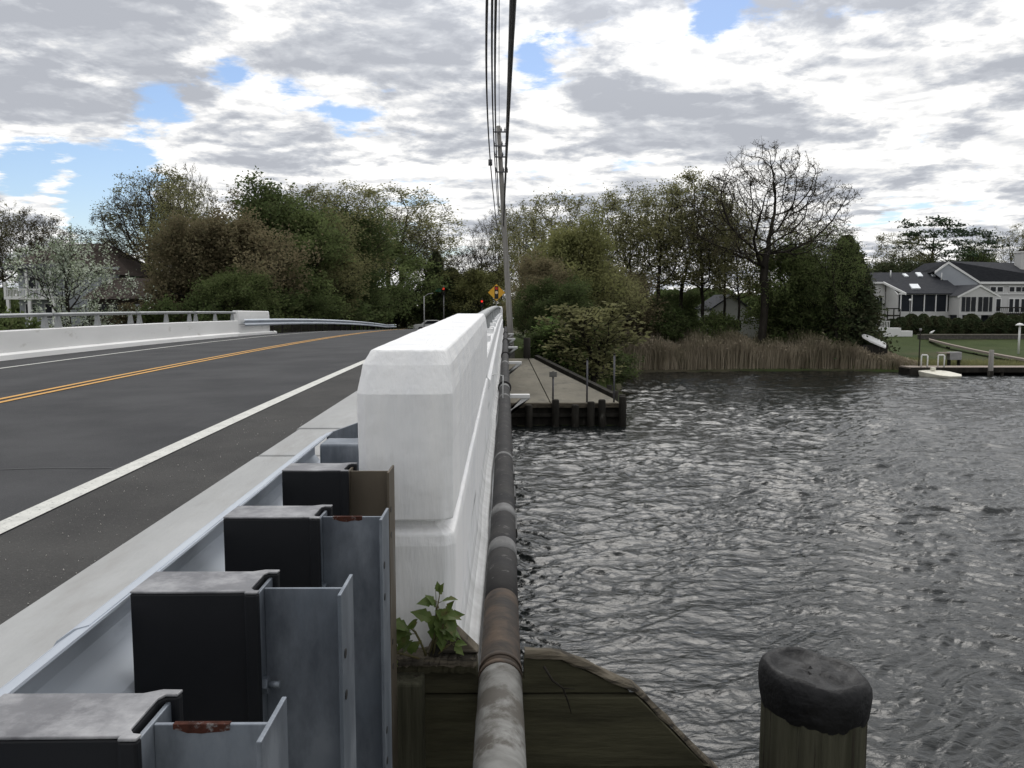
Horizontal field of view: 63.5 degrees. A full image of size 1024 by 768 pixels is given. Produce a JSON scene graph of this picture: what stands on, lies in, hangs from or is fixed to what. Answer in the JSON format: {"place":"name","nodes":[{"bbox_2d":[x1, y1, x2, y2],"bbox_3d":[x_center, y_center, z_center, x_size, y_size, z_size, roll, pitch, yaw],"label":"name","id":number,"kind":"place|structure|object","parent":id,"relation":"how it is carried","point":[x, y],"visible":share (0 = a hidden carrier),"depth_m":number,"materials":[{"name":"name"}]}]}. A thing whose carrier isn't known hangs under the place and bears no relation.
{"place":"outdoors","nodes":[
{"label":"outdoors","id":0,"kind":"place"},
{"bbox_2d":[0,329,418,535],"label":"road","id":1,"kind":"structure","parent":0,"point":[54,444],"depth_m":10.67,"materials":[{"name":"asphalt"}]},
{"bbox_2d":[0,365,362,624],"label":"road shoulder","id":2,"kind":"object","parent":1,"relation":"on","point":[118,506],"visible":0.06,"depth_m":4.93},
{"bbox_2d":[0,360,364,533],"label":"edge line","id":3,"kind":"object","parent":1,"relation":"on","point":[13,521],"visible":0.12,"depth_m":6.01,"materials":[{"name":"white paint"}]},
{"bbox_2d":[0,329,396,402],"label":"line","id":4,"kind":"object","parent":1,"relation":"on","point":[145,372],"visible":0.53,"depth_m":13.82,"materials":[{"name":"yellow paint"}]},
{"bbox_2d":[243,319,395,332],"bbox_3d":[-12.044,-3.911,61.619,0.267,2.630,50.400,0,5,0],"label":"guardrail","id":5,"kind":"object","parent":1,"relation":"on","point":[262,322],"visible":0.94,"depth_m":49.02,"materials":[{"name":"metal"}]},
{"bbox_2d":[0,0,1023,305],"label":"sky","id":6,"kind":"structure","parent":0,"point":[917,106],"materials":[{"name":"white"}]},
{"bbox_2d":[360,323,984,425],"bbox_3d":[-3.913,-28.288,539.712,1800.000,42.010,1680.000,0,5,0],"label":"ground","id":7,"kind":"structure","parent":0,"point":[519,353],"depth_m":58.16,"materials":[{"name":"soil"}]},
{"bbox_2d":[0,306,51,330],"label":"shrub","id":8,"kind":"object","parent":7,"relation":"on","point":[15,323],"visible":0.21,"depth_m":41.26,"materials":[{"name":"green plant"}]},
{"bbox_2d":[0,200,55,289],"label":"tree","id":9,"kind":"object","parent":7,"relation":"on","point":[5,233],"visible":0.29,"depth_m":81.60,"materials":[{"name":"green plant"}]},
{"bbox_2d":[0,208,81,288],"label":"tree","id":10,"kind":"object","parent":7,"relation":"on","point":[21,238],"visible":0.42,"depth_m":80.24,"materials":[{"name":"green plant"}]},
{"bbox_2d":[0,217,158,328],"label":"flowering tree","id":11,"kind":"object","parent":7,"relation":"on","point":[77,271],"visible":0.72,"depth_m":46.48,"materials":[{"name":"white plant"}]},
{"bbox_2d":[0,243,163,327],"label":"balcony house","id":12,"kind":"structure","parent":7,"relation":"on","point":[125,265],"depth_m":63.01,"materials":[{"name":"grey"}]},
{"bbox_2d":[80,275,172,324],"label":"brown house","id":13,"kind":"structure","parent":7,"relation":"on","point":[118,285],"depth_m":58.27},
{"bbox_2d":[101,296,151,324],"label":"shrub","id":14,"kind":"object","parent":7,"relation":"on","point":[124,320],"visible":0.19,"depth_m":49.21,"materials":[{"name":"green plant"}]},
{"bbox_2d":[89,174,189,277],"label":"tree","id":15,"kind":"object","parent":7,"relation":"on","point":[119,223],"visible":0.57,"depth_m":63.97,"materials":[{"name":"green plant"}]},
{"bbox_2d":[90,164,202,268],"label":"tree","id":16,"kind":"object","parent":7,"relation":"on","point":[152,184],"visible":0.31,"depth_m":67.43,"materials":[{"name":"green plant"}]},
{"bbox_2d":[133,293,193,323],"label":"shrub","id":17,"kind":"object","parent":7,"relation":"on","point":[165,304],"visible":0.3,"depth_m":48.15,"materials":[{"name":"green plant"}]},
{"bbox_2d":[134,266,213,322],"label":"tree","id":18,"kind":"object","parent":7,"relation":"on","point":[154,282],"visible":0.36,"depth_m":52.21,"materials":[{"name":"green plant"}]},
{"bbox_2d":[135,175,232,276],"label":"tree","id":19,"kind":"object","parent":7,"relation":"on","point":[152,221],"visible":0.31,"depth_m":58.12,"materials":[{"name":"green plant"}]},
{"bbox_2d":[153,162,217,225],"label":"tree","id":20,"kind":"object","parent":7,"relation":"on","point":[195,189],"visible":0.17,"depth_m":72.62,"materials":[{"name":"green plant"}]},
{"bbox_2d":[125,200,265,321],"bbox_3d":[-19.855,-7.120,53.940,9.694,9.780,8.448,-5,7,-42],"label":"tree","id":21,"kind":"object","parent":7,"relation":"on","point":[175,238],"visible":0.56,"depth_m":51.77,"materials":[{"name":"green plant"}]},
{"bbox_2d":[177,291,229,321],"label":"shrub","id":22,"kind":"object","parent":7,"relation":"on","point":[193,303],"visible":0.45,"depth_m":48.83,"materials":[{"name":"green plant"}]},
{"bbox_2d":[186,262,291,331],"bbox_3d":[-17.056,-4.804,51.711,6.656,5.618,7.638,-3,6,-28],"label":"bush","id":23,"kind":"object","parent":7,"relation":"on","point":[241,287],"visible":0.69,"depth_m":50.08,"materials":[{"name":"green plant"}]},
{"bbox_2d":[172,204,325,314],"bbox_3d":[-17.969,-7.057,54.876,10.219,9.558,9.278,1,5,8],"label":"tree","id":24,"kind":"object","parent":7,"relation":"on","point":[247,233],"visible":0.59,"depth_m":53.96,"materials":[{"name":"green plant"}]},
{"bbox_2d":[226,289,291,332],"bbox_3d":[-15.983,-3.951,52.293,4.019,4.022,4.419,-1,6,-12],"label":"shrub","id":25,"kind":"object","parent":7,"relation":"on","point":[272,305],"visible":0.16,"depth_m":52.13,"materials":[{"name":"green plant"}]},
{"bbox_2d":[246,282,310,332],"bbox_3d":[-16.916,-4.664,55.773,6.847,5.405,7.527,-1,6,-12],"label":"shrub","id":26,"kind":"object","parent":7,"relation":"on","point":[289,303],"visible":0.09,"depth_m":54.23,"materials":[{"name":"green plant"}]},
{"bbox_2d":[217,165,351,318],"bbox_3d":[-18.628,-9.358,62.269,12.959,12.852,13.305,-1,6,-13],"label":"tree","id":27,"kind":"object","parent":7,"relation":"on","point":[267,202],"visible":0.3,"depth_m":59.44,"materials":[{"name":"green plant"}]},
{"bbox_2d":[269,263,341,332],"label":"tree","id":28,"kind":"object","parent":7,"relation":"on","point":[315,304],"visible":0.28,"depth_m":57.59,"materials":[{"name":"green plant"}]},
{"bbox_2d":[254,191,358,325],"bbox_3d":[-16.492,-8.630,61.718,10.367,11.244,11.896,-1,6,-14],"label":"tree","id":29,"kind":"object","parent":7,"relation":"on","point":[328,245],"visible":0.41,"depth_m":60.63,"materials":[{"name":"green plant"}]},
{"bbox_2d":[285,179,365,278],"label":"tree","id":30,"kind":"object","parent":7,"relation":"on","point":[316,189],"visible":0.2,"depth_m":66.92,"materials":[{"name":"green plant"}]},
{"bbox_2d":[304,227,383,325],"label":"tree","id":31,"kind":"object","parent":7,"relation":"on","point":[349,271],"visible":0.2,"depth_m":67.10,"materials":[{"name":"green plant"}]},
{"bbox_2d":[300,179,397,277],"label":"tree","id":32,"kind":"object","parent":7,"relation":"on","point":[367,193],"visible":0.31,"depth_m":80.71,"materials":[{"name":"green plant"}]},
{"bbox_2d":[319,278,387,330],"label":"shrub","id":33,"kind":"object","parent":7,"relation":"on","point":[363,314],"visible":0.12,"depth_m":69.12,"materials":[{"name":"green plant"}]},
{"bbox_2d":[310,268,400,321],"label":"tree","id":34,"kind":"object","parent":7,"relation":"on","point":[373,293],"visible":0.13,"depth_m":79.61,"materials":[{"name":"green plant"}]},
{"bbox_2d":[308,190,430,329],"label":"tree","id":35,"kind":"object","parent":7,"relation":"on","point":[381,241],"visible":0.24,"depth_m":81.25,"materials":[{"name":"green plant"}]},
{"bbox_2d":[0,286,760,327],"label":"distant woods","id":36,"kind":"object","parent":7,"relation":"on","point":[15,304],"visible":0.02,"depth_m":129.90,"materials":[{"name":"green plant"}]},
{"bbox_2d":[359,225,453,328],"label":"tree","id":37,"kind":"object","parent":7,"relation":"on","point":[410,266],"visible":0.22,"depth_m":102.66,"materials":[{"name":"green plant"}]},
{"bbox_2d":[366,205,451,323],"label":"tree","id":38,"kind":"object","parent":7,"relation":"on","point":[416,234],"visible":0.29,"depth_m":106.47,"materials":[{"name":"green plant"}]},
{"bbox_2d":[353,179,469,327],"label":"tree","id":39,"kind":"object","parent":7,"relation":"on","point":[426,219],"visible":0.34,"depth_m":113.03,"materials":[{"name":"green plant"}]},
{"bbox_2d":[406,251,453,327],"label":"tree","id":40,"kind":"object","parent":7,"relation":"on","point":[438,258],"visible":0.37,"depth_m":106.10,"materials":[{"name":"green plant"}]},
{"bbox_2d":[411,267,474,328],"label":"tree","id":41,"kind":"object","parent":7,"relation":"on","point":[440,298],"visible":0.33,"depth_m":105.47,"materials":[{"name":"green plant"}]},
{"bbox_2d":[432,263,515,313],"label":"tree","id":42,"kind":"object","parent":7,"relation":"on","point":[460,289],"visible":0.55,"depth_m":104.66,"materials":[{"name":"green plant"}]},
{"bbox_2d":[444,237,512,286],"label":"tree","id":43,"kind":"object","parent":7,"relation":"on","point":[467,258],"visible":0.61,"depth_m":105.71,"materials":[{"name":"green plant"}]},
{"bbox_2d":[453,266,519,319],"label":"tree","id":44,"kind":"object","parent":7,"relation":"on","point":[481,289],"visible":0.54,"depth_m":104.51,"materials":[{"name":"green plant"}]},
{"bbox_2d":[466,207,529,324],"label":"tree","id":45,"kind":"object","parent":7,"relation":"on","point":[491,223],"visible":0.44,"depth_m":105.85,"materials":[{"name":"green plant"}]},
{"bbox_2d":[488,126,514,357],"bbox_3d":[-0.503,-6.645,41.484,1.400,12.300,0.414,-1,6,-12],"label":"utility pole","id":46,"kind":"object","parent":7,"relation":"on","point":[501,171],"visible":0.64,"depth_m":41.41,"materials":[{"name":"grey wood"}]},
{"bbox_2d":[485,0,497,231],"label":"cable","id":47,"kind":"object","parent":46,"relation":"attached to","point":[486,22],"visible":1,"depth_m":15.95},
{"bbox_2d":[494,0,498,206],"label":"cable","id":48,"kind":"object","parent":46,"relation":"attached to","point":[495,17],"visible":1,"depth_m":17.29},
{"bbox_2d":[503,0,516,225],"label":"cable","id":49,"kind":"object","parent":46,"relation":"attached to","point":[512,17],"visible":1,"depth_m":9.77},
{"bbox_2d":[481,200,545,335],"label":"tree","id":50,"kind":"object","parent":7,"relation":"on","point":[495,245],"visible":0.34,"depth_m":64.28,"materials":[{"name":"green plant"}]},
{"bbox_2d":[491,245,574,334],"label":"tree","id":51,"kind":"object","parent":7,"relation":"on","point":[534,271],"visible":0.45,"depth_m":47.26,"materials":[{"name":"green plant"}]},
{"bbox_2d":[512,274,555,337],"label":"tree","id":52,"kind":"object","parent":7,"relation":"on","point":[532,291],"visible":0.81,"depth_m":45.58,"materials":[{"name":"green plant"}]},
{"bbox_2d":[517,324,580,364],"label":"shrub","id":53,"kind":"object","parent":7,"relation":"on","point":[535,336],"visible":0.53,"depth_m":41.43,"materials":[{"name":"green plant"}]},
{"bbox_2d":[501,187,607,285],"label":"tree","id":54,"kind":"object","parent":7,"relation":"on","point":[533,236],"visible":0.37,"depth_m":57.36,"materials":[{"name":"green plant"}]},
{"bbox_2d":[518,316,600,372],"bbox_3d":[2.615,-1.806,41.912,4.073,3.336,4.221,2,6,16],"label":"bush","id":55,"kind":"object","parent":7,"relation":"on","point":[551,328],"visible":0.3,"depth_m":41.44,"materials":[{"name":"green plant"}]},
{"bbox_2d":[512,272,615,349],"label":"tree","id":56,"kind":"object","parent":7,"relation":"on","point":[565,293],"visible":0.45,"depth_m":45.08,"materials":[{"name":"green plant"}]},
{"bbox_2d":[511,355,626,426],"bbox_3d":[2.062,0.752,35.081,4.830,3.522,7.720,0,5,0],"label":"timber bulkhead","id":57,"kind":"object","parent":7,"relation":"on","point":[600,413],"visible":0.57,"depth_m":31.54,"materials":[{"name":"wood"}]},
{"bbox_2d":[509,358,618,402],"bbox_3d":[1.839,-0.152,35.235,4.487,1.430,7.040,0,5,0],"label":"concrete apron","id":58,"kind":"object","parent":57,"relation":"attached to","point":[531,377],"visible":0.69,"depth_m":33.98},
{"bbox_2d":[509,205,631,342],"bbox_3d":[3.652,-6.308,51.769,7.672,9.626,7.472,1,5,7],"label":"tree","id":59,"kind":"object","parent":7,"relation":"on","point":[563,243],"visible":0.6,"depth_m":50.98,"materials":[{"name":"green plant"}]},
{"bbox_2d":[534,301,652,382],"bbox_3d":[3.806,-1.783,39.830,5.506,4.409,5.705,0,5,-2],"label":"bush","id":60,"kind":"object","parent":7,"relation":"on","point":[593,316],"visible":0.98,"depth_m":39.35,"materials":[{"name":"green plant"}]},
{"bbox_2d":[576,345,644,384],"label":"shrub","id":61,"kind":"object","parent":7,"relation":"on","point":[620,377],"visible":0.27,"depth_m":43.58,"materials":[{"name":"green plant"}]},
{"bbox_2d":[563,240,659,350],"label":"tree","id":62,"kind":"object","parent":7,"relation":"on","point":[631,294],"visible":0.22,"depth_m":52.59,"materials":[{"name":"green plant"}]},
{"bbox_2d":[568,189,656,286],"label":"tree","id":63,"kind":"object","parent":7,"relation":"on","point":[625,222],"visible":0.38,"depth_m":63.90,"materials":[{"name":"green plant"}]},
{"bbox_2d":[595,265,671,339],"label":"tree","id":64,"kind":"object","parent":7,"relation":"on","point":[649,285],"visible":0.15,"depth_m":59.93,"materials":[{"name":"green plant"}]},
{"bbox_2d":[591,178,676,288],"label":"tree","id":65,"kind":"object","parent":7,"relation":"on","point":[636,202],"visible":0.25,"depth_m":66.65,"materials":[{"name":"green plant"}]},
{"bbox_2d":[609,176,710,301],"bbox_3d":[11.773,-8.885,64.544,8.530,14.142,7.750,-1,6,-14],"label":"tree","id":66,"kind":"object","parent":7,"relation":"on","point":[692,275],"visible":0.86,"depth_m":63.05,"materials":[{"name":"green plant"}]},
{"bbox_2d":[644,300,691,343],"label":"shrub","id":67,"kind":"object","parent":7,"relation":"on","point":[669,314],"visible":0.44,"depth_m":60.93,"materials":[{"name":"green plant"}]},
{"bbox_2d":[649,290,703,335],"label":"tree","id":68,"kind":"object","parent":7,"relation":"on","point":[672,302],"visible":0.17,"depth_m":63.77,"materials":[{"name":"green plant"}]},
{"bbox_2d":[653,284,711,329],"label":"tree","id":69,"kind":"object","parent":7,"relation":"on","point":[689,299],"visible":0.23,"depth_m":69.69,"materials":[{"name":"green plant"}]},
{"bbox_2d":[633,166,749,313],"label":"tree","id":70,"kind":"object","parent":7,"relation":"on","point":[689,178],"visible":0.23,"depth_m":65.69,"materials":[{"name":"green plant"}]},
{"bbox_2d":[651,175,742,330],"bbox_3d":[14.737,-9.044,65.230,8.079,14.306,7.825,-1,5,-5],"label":"tree","id":71,"kind":"object","parent":7,"relation":"on","point":[698,262],"visible":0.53,"depth_m":63.89,"materials":[{"name":"green plant"}]},
{"bbox_2d":[692,307,742,337],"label":"shrub","id":72,"kind":"object","parent":7,"relation":"on","point":[714,320],"visible":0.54,"depth_m":61.47,"materials":[{"name":"green plant"}]},
{"bbox_2d":[694,294,758,338],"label":"cottage","id":73,"kind":"structure","parent":7,"relation":"on","point":[717,304],"depth_m":75.91,"materials":[{"name":"white"}]},
{"bbox_2d":[690,206,763,319],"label":"tree","id":74,"kind":"object","parent":7,"relation":"on","point":[724,306],"visible":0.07,"depth_m":71.41,"materials":[{"name":"green plant"}]},
{"bbox_2d":[701,197,775,330],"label":"tree","id":75,"kind":"object","parent":7,"relation":"on","point":[736,276],"visible":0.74,"depth_m":61.73,"materials":[{"name":"green plant"}]},
{"bbox_2d":[671,137,862,342],"bbox_3d":[18.091,-9.484,60.384,14.016,16.611,13.937,2,6,21],"label":"bare oak","id":76,"kind":"object","parent":7,"relation":"on","point":[767,253],"visible":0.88,"depth_m":59.51,"materials":[{"name":"brown plant"}]},
{"bbox_2d":[754,304,829,342],"bbox_3d":[20.959,-3.835,63.081,5.777,5.197,6.351,0,5,0],"label":"shrub","id":77,"kind":"object","parent":7,"relation":"on","point":[786,318],"visible":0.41,"depth_m":61.58,"materials":[{"name":"green plant"}]},
{"bbox_2d":[735,232,853,333],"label":"tree","id":78,"kind":"object","parent":7,"relation":"on","point":[783,268],"visible":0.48,"depth_m":62.29,"materials":[{"name":"green plant"}]},
{"bbox_2d":[768,304,850,344],"bbox_3d":[22.047,-3.716,62.051,5.960,4.636,4.978,4,7,36],"label":"shrub","id":79,"kind":"object","parent":7,"relation":"on","point":[812,319],"visible":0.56,"depth_m":60.71,"materials":[{"name":"green plant"}]},
{"bbox_2d":[769,269,854,341],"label":"tree","id":80,"kind":"object","parent":7,"relation":"on","point":[822,310],"visible":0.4,"depth_m":60.65,"materials":[{"name":"green plant"}]},
{"bbox_2d":[798,303,865,344],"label":"shrub","id":81,"kind":"object","parent":7,"relation":"on","point":[840,336],"visible":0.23,"depth_m":60.51,"materials":[{"name":"green plant"}]},
{"bbox_2d":[796,223,875,338],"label":"tree","id":82,"kind":"object","parent":7,"relation":"on","point":[857,266],"visible":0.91,"depth_m":59.17,"materials":[{"name":"green plant"}]},
{"bbox_2d":[816,235,899,358],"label":"tree","id":83,"kind":"object","parent":7,"relation":"on","point":[866,325],"visible":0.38,"depth_m":60.43,"materials":[{"name":"green plant"}]},
{"bbox_2d":[868,252,928,272],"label":"tree","id":84,"kind":"object","parent":7,"relation":"on","point":[893,266],"visible":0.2,"depth_m":98.62,"materials":[{"name":"green plant"}]},
{"bbox_2d":[866,232,937,271],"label":"tree","id":85,"kind":"object","parent":7,"relation":"on","point":[897,249],"visible":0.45,"depth_m":102.18,"materials":[{"name":"green plant"}]},
{"bbox_2d":[850,357,1023,369],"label":"bank grass","id":86,"kind":"structure","parent":7,"relation":"on","point":[973,362],"depth_m":58.57,"materials":[{"name":"green plant"}]},
{"bbox_2d":[888,215,986,263],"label":"pine tree","id":87,"kind":"object","parent":7,"relation":"on","point":[940,221],"visible":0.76,"depth_m":101.47,"materials":[{"name":"green plant"}]},
{"bbox_2d":[870,249,1023,327],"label":"waterfront house","id":88,"kind":"structure","parent":7,"relation":"on","point":[983,291],"depth_m":86.44,"materials":[{"name":"white"}]},
{"bbox_2d":[898,366,1023,374],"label":"dock","id":89,"kind":"object","parent":7,"relation":"on","point":[914,370],"visible":0.42,"depth_m":54.84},
{"bbox_2d":[958,313,984,333],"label":"clipped shrub","id":90,"kind":"object","parent":7,"relation":"on","point":[975,323],"visible":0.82,"depth_m":80.19,"materials":[{"name":"green plant"}]},
{"bbox_2d":[948,227,1012,261],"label":"pine tree","id":91,"kind":"object","parent":7,"relation":"on","point":[987,241],"visible":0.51,"depth_m":106.05,"materials":[{"name":"green plant"}]},
{"bbox_2d":[960,222,1023,262],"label":"tree","id":92,"kind":"object","parent":7,"relation":"on","point":[1016,237],"visible":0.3,"depth_m":110.74,"materials":[{"name":"green plant"}]},
{"bbox_2d":[985,312,1014,333],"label":"clipped shrub","id":93,"kind":"object","parent":7,"relation":"on","point":[998,319],"visible":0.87,"depth_m":80.14,"materials":[{"name":"green plant"}]},
{"bbox_3d":[-6.209,1.621,22.105,12.700,5.026,40.600,0,5,0],"label":"bridge","id":94,"kind":"object","parent":7,"relation":"on","visible":0},
{"bbox_2d":[0,311,276,360],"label":"parapet","id":95,"kind":"structure","parent":94,"relation":"on","point":[46,340],"depth_m":24.69,"materials":[{"name":"white paint"}]},
{"bbox_2d":[0,456,319,687],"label":"sidewalk","id":96,"kind":"structure","parent":94,"relation":"on","point":[33,632],"depth_m":3.27,"materials":[{"name":"concrete"}]},
{"bbox_2d":[258,429,337,456],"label":"sidewalk","id":97,"kind":"structure","parent":94,"relation":"on","point":[295,443],"depth_m":6.10,"materials":[{"name":"concrete"}]},
{"bbox_2d":[297,391,357,429],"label":"sidewalk","id":98,"kind":"structure","parent":94,"relation":"on","point":[341,414],"depth_m":7.34,"materials":[{"name":"concrete"}]},
{"bbox_2d":[357,306,503,670],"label":"parapet","id":99,"kind":"structure","parent":94,"relation":"on","point":[427,404],"depth_m":2.52,"materials":[{"name":"white paint"}]},
{"bbox_2d":[0,422,397,767],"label":"guardrail","id":100,"kind":"object","parent":99,"relation":"attached to","point":[255,627],"visible":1,"depth_m":1.37,"materials":[{"name":"metal"}]},
{"bbox_2d":[473,326,526,767],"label":"pipe","id":101,"kind":"object","parent":99,"relation":"attached to","point":[499,741],"visible":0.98,"depth_m":2.71,"materials":[{"name":"metal"}]},
{"bbox_2d":[397,626,717,767],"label":"timber wall","id":102,"kind":"structure","parent":94,"relation":"on","point":[611,721],"depth_m":2.46,"materials":[{"name":"wood"}]},
{"bbox_2d":[396,582,466,665],"bbox_3d":[-0.273,0.704,2.391,0.290,0.267,0.064,0,5,0],"label":"leafy plant","id":103,"kind":"object","parent":102,"relation":"on","point":[442,624],"visible":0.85,"depth_m":2.39,"materials":[{"name":"green plant"}]},
{"bbox_2d":[511,370,1023,767],"bbox_3d":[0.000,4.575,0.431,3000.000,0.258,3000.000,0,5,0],"label":"water","id":104,"kind":"structure","parent":0,"point":[692,548],"depth_m":15.83,"materials":[{"name":"black liquid"}]},
{"bbox_2d":[615,323,929,370],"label":"reeds","id":105,"kind":"object","parent":104,"relation":"in","point":[696,349],"visible":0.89,"depth_m":58.49,"materials":[{"name":"plant"}]},
{"bbox_2d":[758,646,872,767],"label":"piling","id":106,"kind":"object","parent":104,"relation":"in","point":[815,712],"visible":1,"depth_m":2.25,"materials":[{"name":"wood"}]},
{"bbox_2d":[882,335,1023,365],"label":"lawn","id":107,"kind":"structure","parent":0,"point":[909,346],"depth_m":71.87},
{"bbox_2d":[916,334,1023,338],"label":"garden wall","id":108,"kind":"structure","parent":107,"relation":"on","point":[969,336],"depth_m":76.23,"materials":[{"name":"stone"}]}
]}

